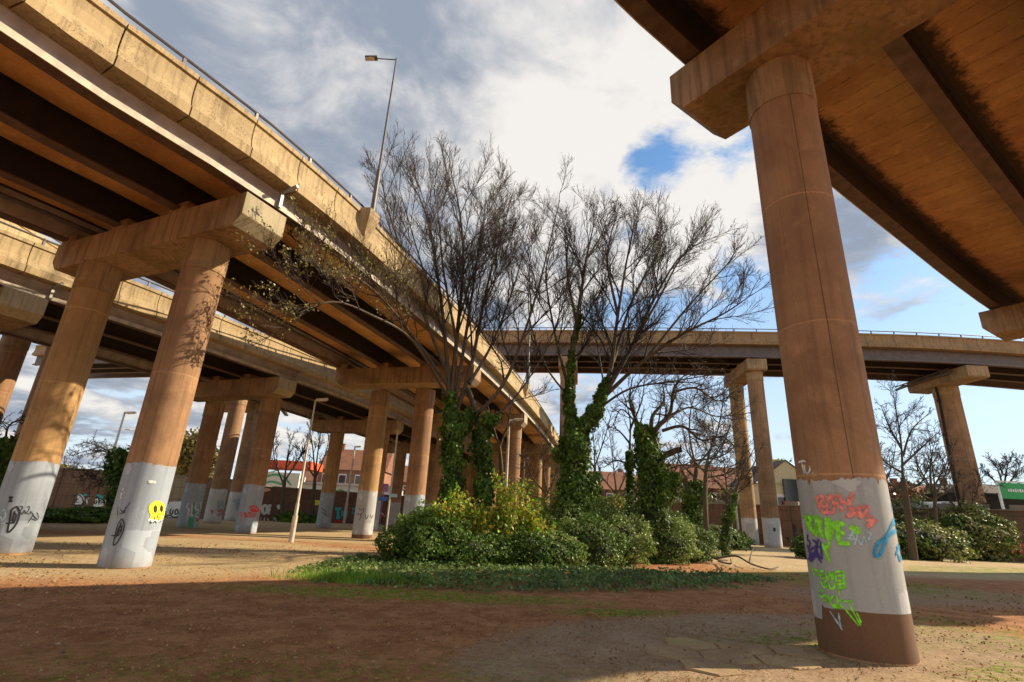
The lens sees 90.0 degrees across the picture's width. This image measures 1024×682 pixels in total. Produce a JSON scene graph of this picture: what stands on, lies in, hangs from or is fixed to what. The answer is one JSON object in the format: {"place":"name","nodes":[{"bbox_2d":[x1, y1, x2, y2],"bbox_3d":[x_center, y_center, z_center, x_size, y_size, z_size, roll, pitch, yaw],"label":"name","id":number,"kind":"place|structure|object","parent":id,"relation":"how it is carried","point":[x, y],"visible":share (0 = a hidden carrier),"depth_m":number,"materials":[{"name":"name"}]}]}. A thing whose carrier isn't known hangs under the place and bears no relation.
{"place":"outdoors","nodes":[
{"label":"outdoors","id":0,"kind":"place"},
{"bbox_2d":[0,518,1023,681],"bbox_3d":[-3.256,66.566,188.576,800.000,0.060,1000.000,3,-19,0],"label":"ground","id":1,"kind":"structure","parent":0,"point":[986,579],"depth_m":8.43,"materials":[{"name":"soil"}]},
{"bbox_2d":[0,409,27,486],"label":"bare tree","id":2,"kind":"object","parent":1,"relation":"on","point":[7,446],"visible":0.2,"depth_m":25.63,"materials":[{"name":"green plant"}]},
{"bbox_2d":[42,505,112,523],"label":"hedge","id":3,"kind":"object","parent":1,"relation":"on","point":[84,514],"visible":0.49,"depth_m":32.47,"materials":[{"name":"green plant"}]},
{"bbox_2d":[47,467,109,507],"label":"boundary wall","id":4,"kind":"structure","parent":1,"relation":"on","point":[69,493],"depth_m":50.08,"materials":[{"name":"brown brick"}]},
{"bbox_2d":[58,430,129,507],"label":"bare tree","id":5,"kind":"object","parent":1,"relation":"on","point":[116,458],"visible":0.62,"depth_m":37.92,"materials":[{"name":"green plant"}]},
{"bbox_2d":[107,411,136,466],"bbox_3d":[-46.492,13.993,59.978,1.458,11.629,0.576,3,-19,0],"label":"street lamp","id":6,"kind":"object","parent":1,"relation":"on","point":[120,427],"visible":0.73,"depth_m":61.26,"materials":[{"name":"grey metal"}]},
{"bbox_2d":[0,218,287,523],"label":"viaduct","id":7,"kind":"object","parent":1,"relation":"on","point":[13,352],"visible":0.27,"depth_m":44.20,"materials":[{"name":"concrete"}]},
{"bbox_2d":[175,427,219,476],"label":"tree","id":8,"kind":"object","parent":1,"relation":"on","point":[186,454],"visible":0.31,"depth_m":71.77,"materials":[{"name":"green plant"}]},
{"bbox_2d":[164,475,232,519],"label":"boundary wall","id":9,"kind":"structure","parent":1,"relation":"on","point":[175,497],"depth_m":52.67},
{"bbox_2d":[0,221,472,533],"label":"viaduct","id":10,"kind":"object","parent":1,"relation":"on","point":[273,377],"visible":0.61,"depth_m":31.57,"materials":[{"name":"concrete"}]},
{"bbox_2d":[0,0,558,568],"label":"viaduct","id":11,"kind":"object","parent":1,"relation":"on","point":[128,150],"visible":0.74,"depth_m":15.37,"materials":[{"name":"concrete"}]},
{"bbox_2d":[365,55,396,210],"bbox_3d":[-5.671,-8.446,20.458,1.368,7.650,0.240,5,-19,-5],"label":"street lamp","id":12,"kind":"object","parent":11,"relation":"on","point":[378,170],"visible":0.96,"depth_m":20.25,"materials":[{"name":"grey metal"}]},
{"bbox_2d":[518,290,530,383],"bbox_3d":[0.902,-0.402,44.496,1.524,8.716,0.323,3,-19,0],"label":"street lamp","id":13,"kind":"object","parent":11,"relation":"on","point":[528,382],"visible":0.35,"depth_m":43.85,"materials":[{"name":"grey metal"}]},
{"bbox_2d":[266,472,300,487],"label":"hoarding","id":14,"kind":"object","parent":1,"relation":"on","point":[292,480],"visible":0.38,"depth_m":76.67,"materials":[{"name":"white"}]},
{"bbox_2d":[269,426,310,511],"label":"bare tree","id":15,"kind":"object","parent":1,"relation":"on","point":[282,502],"visible":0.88,"depth_m":58.33,"materials":[{"name":"brown plant"}]},
{"bbox_2d":[274,509,316,522],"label":"evergreen bush","id":16,"kind":"object","parent":1,"relation":"on","point":[285,516],"visible":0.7,"depth_m":55.04,"materials":[{"name":"green plant"}]},
{"bbox_2d":[269,460,322,481],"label":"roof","id":17,"kind":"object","parent":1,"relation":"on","point":[297,467],"visible":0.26,"depth_m":89.38,"materials":[{"name":"tile"}]},
{"bbox_2d":[288,398,327,541],"bbox_3d":[-10.342,6.426,26.103,0.743,7.204,0.288,7,-19,-11],"label":"street lamp","id":18,"kind":"object","parent":1,"relation":"on","point":[293,527],"visible":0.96,"depth_m":25.65,"materials":[{"name":"grey metal"}]},
{"bbox_2d":[300,461,320,481],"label":"house","id":19,"kind":"structure","parent":1,"relation":"on","point":[309,477],"depth_m":121.04,"materials":[{"name":"brick"}]},
{"bbox_2d":[292,419,329,514],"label":"bare tree","id":20,"kind":"object","parent":1,"relation":"on","point":[314,475],"visible":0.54,"depth_m":60.25,"materials":[{"name":"brown plant"}]},
{"bbox_2d":[259,486,404,523],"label":"boundary wall","id":21,"kind":"structure","parent":1,"relation":"on","point":[270,506],"depth_m":60.34,"materials":[{"name":"brick"}]},
{"bbox_2d":[342,446,361,523],"bbox_3d":[-19.794,17.688,63.387,0.971,9.337,0.378,3,-19,0],"label":"street lamp","id":22,"kind":"object","parent":1,"relation":"on","point":[345,510],"visible":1,"depth_m":62.96,"materials":[{"name":"grey metal"}]},
{"bbox_2d":[302,481,404,495],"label":"building","id":23,"kind":"structure","parent":1,"relation":"on","point":[339,486],"depth_m":86.23,"materials":[{"name":"brick"}]},
{"bbox_2d":[317,444,393,484],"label":"house","id":24,"kind":"structure","parent":1,"relation":"on","point":[345,466],"depth_m":103.08,"materials":[{"name":"brick"}]},
{"bbox_2d":[338,474,346,482],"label":"window","id":25,"kind":"structure","parent":24,"relation":"in","point":[342,477],"depth_m":101.06,"materials":[{"name":"white glass"}]},
{"bbox_2d":[354,475,359,483],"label":"window","id":26,"kind":"structure","parent":24,"relation":"in","point":[357,477],"depth_m":101.03,"materials":[{"name":"white glass"}]},
{"bbox_2d":[261,566,451,586],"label":"grass","id":27,"kind":"structure","parent":1,"relation":"on","point":[376,577],"depth_m":12.10,"materials":[{"name":"green plant"}]},
{"bbox_2d":[379,484,388,523],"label":"road sign","id":28,"kind":"object","parent":1,"relation":"on","point":[385,487],"visible":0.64,"depth_m":67.00,"materials":[{"name":"metal"}]},
{"bbox_2d":[378,430,398,528],"bbox_3d":[-10.094,11.466,42.372,1.480,8.200,0.245,3,-19,0],"label":"sign post","id":29,"kind":"object","parent":1,"relation":"on","point":[385,498],"visible":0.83,"depth_m":41.94,"materials":[{"name":"grey metal"}]},
{"bbox_2d":[381,503,403,525],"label":"wall","id":30,"kind":"structure","parent":1,"relation":"on","point":[384,516],"depth_m":62.15,"materials":[{"name":"brick"}]},
{"bbox_2d":[403,466,407,495],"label":"house","id":31,"kind":"structure","parent":1,"relation":"on","point":[405,476],"depth_m":116.31,"materials":[{"name":"brick"}]},
{"bbox_2d":[217,118,612,517],"bbox_3d":[-2.959,-2.467,21.563,14.425,22.342,13.317,9,-20,-17],"label":"bare tree","id":32,"kind":"object","parent":1,"relation":"on","point":[456,426],"visible":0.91,"depth_m":23.55,"materials":[{"name":"brown plant"}]},
{"bbox_2d":[406,482,462,524],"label":"green shrub","id":33,"kind":"object","parent":1,"relation":"on","point":[447,496],"visible":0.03,"depth_m":18.84,"materials":[{"name":"green plant"}]},
{"bbox_2d":[370,503,529,567],"bbox_3d":[-2.094,7.567,20.407,5.574,2.102,10.030,3,-19,0],"label":"ivy shrub","id":34,"kind":"object","parent":1,"relation":"on","point":[413,540],"visible":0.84,"depth_m":16.63,"materials":[{"name":"green plant"}]},
{"bbox_2d":[426,468,560,563],"bbox_3d":[-0.845,6.181,18.337,5.485,3.414,2.264,14,-22,-30],"label":"yellow shrub","id":35,"kind":"object","parent":1,"relation":"on","point":[504,517],"visible":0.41,"depth_m":18.07,"materials":[{"name":"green plant"}]},
{"bbox_2d":[428,457,558,514],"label":"abutment","id":36,"kind":"object","parent":1,"relation":"on","point":[470,473],"visible":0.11,"depth_m":78.33,"materials":[{"name":"concrete"}]},
{"bbox_2d":[485,391,513,502],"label":"bare tree","id":37,"kind":"object","parent":1,"relation":"on","point":[500,455],"visible":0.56,"depth_m":23.74,"materials":[{"name":"brown plant"}]},
{"bbox_2d":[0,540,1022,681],"bbox_3d":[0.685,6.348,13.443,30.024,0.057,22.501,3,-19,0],"label":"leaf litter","id":38,"kind":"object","parent":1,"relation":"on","point":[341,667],"visible":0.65,"depth_m":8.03,"materials":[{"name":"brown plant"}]},
{"bbox_2d":[505,418,522,486],"bbox_3d":[0.001,7.954,29.096,0.948,7.222,0.259,8,-20,-16],"label":"street lamp","id":39,"kind":"object","parent":1,"relation":"on","point":[507,451],"visible":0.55,"depth_m":29.48,"materials":[{"name":"grey metal"}]},
{"bbox_2d":[522,458,528,502],"bbox_3d":[1.220,14.556,47.895,0.552,7.105,0.216,3,-19,0],"label":"street lamp","id":40,"kind":"object","parent":1,"relation":"on","point":[523,478],"visible":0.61,"depth_m":48.48,"materials":[{"name":"grey metal"}]},
{"bbox_2d":[32,327,1023,547],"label":"viaduct","id":41,"kind":"object","parent":1,"relation":"on","point":[941,369],"visible":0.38,"depth_m":56.95,"materials":[{"name":"concrete"}]},
{"bbox_2d":[514,425,560,505],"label":"bare tree","id":42,"kind":"object","parent":1,"relation":"on","point":[544,471],"visible":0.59,"depth_m":38.97,"materials":[{"name":"brown plant"}]},
{"bbox_2d":[287,552,794,592],"bbox_3d":[1.964,6.722,14.687,15.936,0.356,7.053,3,-19,0],"label":"ground ivy","id":43,"kind":"object","parent":1,"relation":"on","point":[604,574],"visible":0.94,"depth_m":14.27,"materials":[{"name":"green plant"}]},
{"bbox_2d":[496,509,590,568],"bbox_3d":[0.710,7.687,20.286,4.251,2.055,6.913,3,-19,0],"label":"ivy shrub","id":44,"kind":"object","parent":1,"relation":"on","point":[549,550],"visible":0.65,"depth_m":17.53,"materials":[{"name":"green plant"}]},
{"bbox_2d":[513,480,573,525],"bbox_3d":[1.585,7.534,21.640,3.344,3.232,2.248,3,-19,0],"label":"green shrub","id":45,"kind":"object","parent":1,"relation":"on","point":[543,512],"visible":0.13,"depth_m":21.74,"materials":[{"name":"green plant"}]},
{"bbox_2d":[533,470,634,527],"bbox_3d":[3.405,7.879,23.786,6.124,4.149,2.425,9,-20,-18],"label":"yellow shrub","id":46,"kind":"object","parent":1,"relation":"on","point":[617,500],"visible":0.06,"depth_m":23.23,"materials":[{"name":"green plant"}]},
{"bbox_2d":[586,612,600,619],"bbox_3d":[1.433,4.827,9.014,0.050,0.078,0.404,11,-21,-23],"label":"fallen stick","id":47,"kind":"object","parent":1,"relation":"on","point":[595,615],"visible":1,"depth_m":8.98,"materials":[{"name":"brown wood"}]},
{"bbox_2d":[544,489,658,567],"bbox_3d":[4.165,8.156,23.073,6.581,3.304,9.595,3,-19,0],"label":"ivy shrub","id":48,"kind":"object","parent":1,"relation":"on","point":[613,540],"visible":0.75,"depth_m":20.30,"materials":[{"name":"green plant"}]},
{"bbox_2d":[589,402,619,509],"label":"bare tree","id":49,"kind":"object","parent":1,"relation":"on","point":[595,473],"visible":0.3,"depth_m":35.30,"materials":[{"name":"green plant"}]},
{"bbox_2d":[586,423,638,503],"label":"bare tree","id":50,"kind":"object","parent":1,"relation":"on","point":[613,471],"visible":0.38,"depth_m":44.97,"materials":[{"name":"brown plant"}]},
{"bbox_2d":[597,371,653,519],"bbox_3d":[5.998,6.067,26.439,3.106,9.714,2.028,3,-19,0],"label":"bare tree","id":51,"kind":"object","parent":1,"relation":"on","point":[629,484],"visible":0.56,"depth_m":26.47,"materials":[{"name":"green plant"}]},
{"bbox_2d":[478,184,773,526],"bbox_3d":[5.431,0.455,24.127,14.534,19.906,8.328,3,-19,0],"label":"bare tree","id":52,"kind":"object","parent":1,"relation":"on","point":[572,449],"visible":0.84,"depth_m":24.71,"materials":[{"name":"brown plant"}]},
{"bbox_2d":[635,426,692,494],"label":"bare tree","id":53,"kind":"object","parent":1,"relation":"on","point":[660,433],"visible":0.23,"depth_m":46.87,"materials":[{"name":"brown plant"}]},
{"bbox_2d":[632,507,725,564],"bbox_3d":[7.754,9.856,26.824,5.601,2.866,9.597,3,-19,0],"label":"ivy shrub","id":54,"kind":"object","parent":1,"relation":"on","point":[686,545],"visible":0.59,"depth_m":23.12,"materials":[{"name":"green plant"}]},
{"bbox_2d":[607,348,760,564],"bbox_3d":[8.700,5.717,25.332,8.386,10.581,5.424,3,-19,0],"label":"bare tree","id":55,"kind":"object","parent":1,"relation":"on","point":[658,485],"visible":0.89,"depth_m":24.31,"materials":[{"name":"green plant"}]},
{"bbox_2d":[657,361,745,540],"bbox_3d":[14.145,8.188,37.338,7.080,13.922,4.634,3,-19,0],"label":"bare tree","id":56,"kind":"object","parent":1,"relation":"on","point":[692,507],"visible":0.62,"depth_m":37.00,"materials":[{"name":"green plant"}]},
{"bbox_2d":[673,485,733,502],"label":"tree","id":57,"kind":"object","parent":1,"relation":"on","point":[723,495],"visible":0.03,"depth_m":80.96,"materials":[{"name":"green plant"}]},
{"bbox_2d":[673,388,747,545],"bbox_3d":[13.923,8.872,35.752,5.482,11.220,2.775,3,-19,0],"label":"bare tree","id":58,"kind":"object","parent":1,"relation":"on","point":[705,511],"visible":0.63,"depth_m":35.37,"materials":[{"name":"brown plant"}]},
{"bbox_2d":[702,523,756,550],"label":"ivy shrub","id":59,"kind":"object","parent":1,"relation":"on","point":[741,539],"visible":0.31,"depth_m":40.74,"materials":[{"name":"green plant"}]},
{"bbox_2d":[703,427,760,511],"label":"bare tree","id":60,"kind":"object","parent":1,"relation":"on","point":[746,479],"visible":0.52,"depth_m":48.51,"materials":[{"name":"brown plant"}]},
{"bbox_2d":[693,548,778,569],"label":"fallen branch","id":61,"kind":"object","parent":1,"relation":"on","point":[720,559],"visible":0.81,"depth_m":23.33,"materials":[{"name":"brown wood"}]},
{"bbox_2d":[710,441,763,555],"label":"bare tree","id":62,"kind":"object","parent":1,"relation":"on","point":[730,517],"visible":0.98,"depth_m":31.25,"materials":[{"name":"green plant"}]},
{"bbox_2d":[735,507,738,528],"bbox_3d":[20.926,17.014,47.382,0.375,3.949,0.324,3,-19,0],"label":"street lamp","id":63,"kind":"object","parent":1,"relation":"on","point":[737,521],"visible":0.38,"depth_m":47.47,"materials":[{"name":"grey metal"}]},
{"bbox_2d":[773,457,792,461],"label":"tree","id":64,"kind":"object","parent":1,"relation":"on","point":[775,460],"depth_m":92.33,"materials":[{"name":"green plant"}]},
{"bbox_2d":[789,533,806,557],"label":"evergreen bush","id":65,"kind":"object","parent":1,"relation":"on","point":[799,550],"visible":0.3,"depth_m":33.85,"materials":[{"name":"green plant"}]},
{"bbox_2d":[612,498,1023,561],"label":"boundary wall","id":66,"kind":"structure","parent":1,"relation":"on","point":[790,519],"depth_m":57.50,"materials":[{"name":"brown brick"}]},
{"bbox_2d":[614,0,1023,666],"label":"viaduct","id":67,"kind":"object","parent":1,"relation":"on","point":[902,120],"visible":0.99,"depth_m":10.42,"materials":[{"name":"concrete"}]},
{"bbox_2d":[876,426,913,503],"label":"bare tree","id":68,"kind":"object","parent":1,"relation":"on","point":[895,466],"visible":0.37,"depth_m":46.09,"materials":[{"name":"brown plant"}]},
{"bbox_2d":[888,480,928,501],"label":"tree","id":69,"kind":"object","parent":1,"relation":"on","point":[898,494],"visible":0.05,"depth_m":80.20,"materials":[{"name":"brown plant"}]},
{"bbox_2d":[874,371,946,560],"bbox_3d":[31.079,9.296,39.516,7.150,14.485,3.781,3,-19,0],"label":"bare tree","id":70,"kind":"object","parent":1,"relation":"on","point":[912,546],"visible":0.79,"depth_m":39.79,"materials":[{"name":"brown plant"}]},
{"bbox_2d":[890,483,981,563],"bbox_3d":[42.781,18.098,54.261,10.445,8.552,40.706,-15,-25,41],"label":"evergreen bush","id":71,"kind":"object","parent":1,"relation":"on","point":[932,545],"visible":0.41,"depth_m":39.22,"materials":[{"name":"green plant"}]},
{"bbox_2d":[904,425,970,532],"bbox_3d":[37.378,13.033,45.071,5.954,11.644,3.260,3,-19,0],"label":"bare tree","id":72,"kind":"object","parent":1,"relation":"on","point":[934,500],"visible":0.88,"depth_m":45.07,"materials":[{"name":"brown plant"}]},
{"bbox_2d":[927,463,1004,518],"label":"bare tree","id":73,"kind":"object","parent":1,"relation":"on","point":[949,499],"visible":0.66,"depth_m":48.63,"materials":[{"name":"brown plant"}]},
{"bbox_2d":[924,498,1023,561],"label":"evergreen bush","id":74,"kind":"object","parent":1,"relation":"on","point":[986,542],"visible":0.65,"depth_m":43.67,"materials":[{"name":"green plant"}]},
{"bbox_2d":[979,449,1023,482],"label":"bare tree","id":75,"kind":"object","parent":1,"relation":"on","point":[1006,462],"visible":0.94,"depth_m":88.94,"materials":[{"name":"brown plant"}]},
{"bbox_2d":[995,480,1023,508],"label":"billboard","id":76,"kind":"object","parent":1,"relation":"on","point":[1012,490],"visible":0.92,"depth_m":56.51},
{"bbox_2d":[0,0,1023,484],"label":"sky","id":77,"kind":"structure","parent":0,"point":[581,80],"materials":[{"name":"blue"}]},
{"bbox_2d":[644,637,966,681],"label":"paving","id":78,"kind":"structure","parent":0,"point":[711,650],"depth_m":6.81,"materials":[{"name":"beige concrete"}]},
{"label":"terrain","id":79,"kind":"structure","parent":0,"visible":0},
{"bbox_2d":[587,471,637,499],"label":"house","id":80,"kind":"structure","parent":79,"relation":"on","point":[618,478],"depth_m":107.93,"materials":[{"name":"brick"}]},
{"bbox_2d":[636,463,712,498],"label":"house","id":81,"kind":"structure","parent":79,"relation":"on","point":[678,469],"depth_m":97.74,"materials":[{"name":"brick"}]},
{"bbox_2d":[679,459,736,502],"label":"house","id":82,"kind":"structure","parent":79,"relation":"on","point":[716,487],"depth_m":91.72,"materials":[{"name":"brick"}]},
{"bbox_2d":[727,460,798,504],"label":"building","id":83,"kind":"structure","parent":79,"relation":"on","point":[785,480],"depth_m":72.09,"materials":[{"name":"tile"}]},
{"bbox_2d":[777,494,784,504],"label":"window","id":84,"kind":"structure","parent":83,"relation":"in","point":[780,497],"depth_m":71.24,"materials":[{"name":"grey glass"}]},
{"bbox_2d":[888,478,925,499],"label":"house","id":85,"kind":"structure","parent":79,"relation":"on","point":[896,481],"depth_m":101.76,"materials":[{"name":"brick"}]},
{"bbox_2d":[902,433,949,498],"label":"bare tree","id":86,"kind":"object","parent":79,"relation":"on","point":[936,482],"visible":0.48,"depth_m":65.13,"materials":[{"name":"brown plant"}]},
{"bbox_2d":[923,478,954,492],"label":"house","id":87,"kind":"structure","parent":79,"relation":"on","point":[942,486],"depth_m":96.94,"materials":[{"name":"brick"}]},
{"bbox_2d":[928,501,957,507],"bbox_3d":[50.167,19.340,57.629,4.846,2.191,1.940,3,-19,0],"label":"parked van","id":88,"kind":"object","parent":79,"relation":"on","point":[941,502],"visible":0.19,"depth_m":57.20,"materials":[{"name":"white paint"}]},
{"bbox_2d":[922,492,1023,508],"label":"shed","id":89,"kind":"structure","parent":79,"relation":"on","point":[994,500],"depth_m":59.16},
{"bbox_2d":[952,484,996,492],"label":"house","id":90,"kind":"structure","parent":79,"relation":"on","point":[991,490],"depth_m":92.89,"materials":[{"name":"brick"}]}
]}

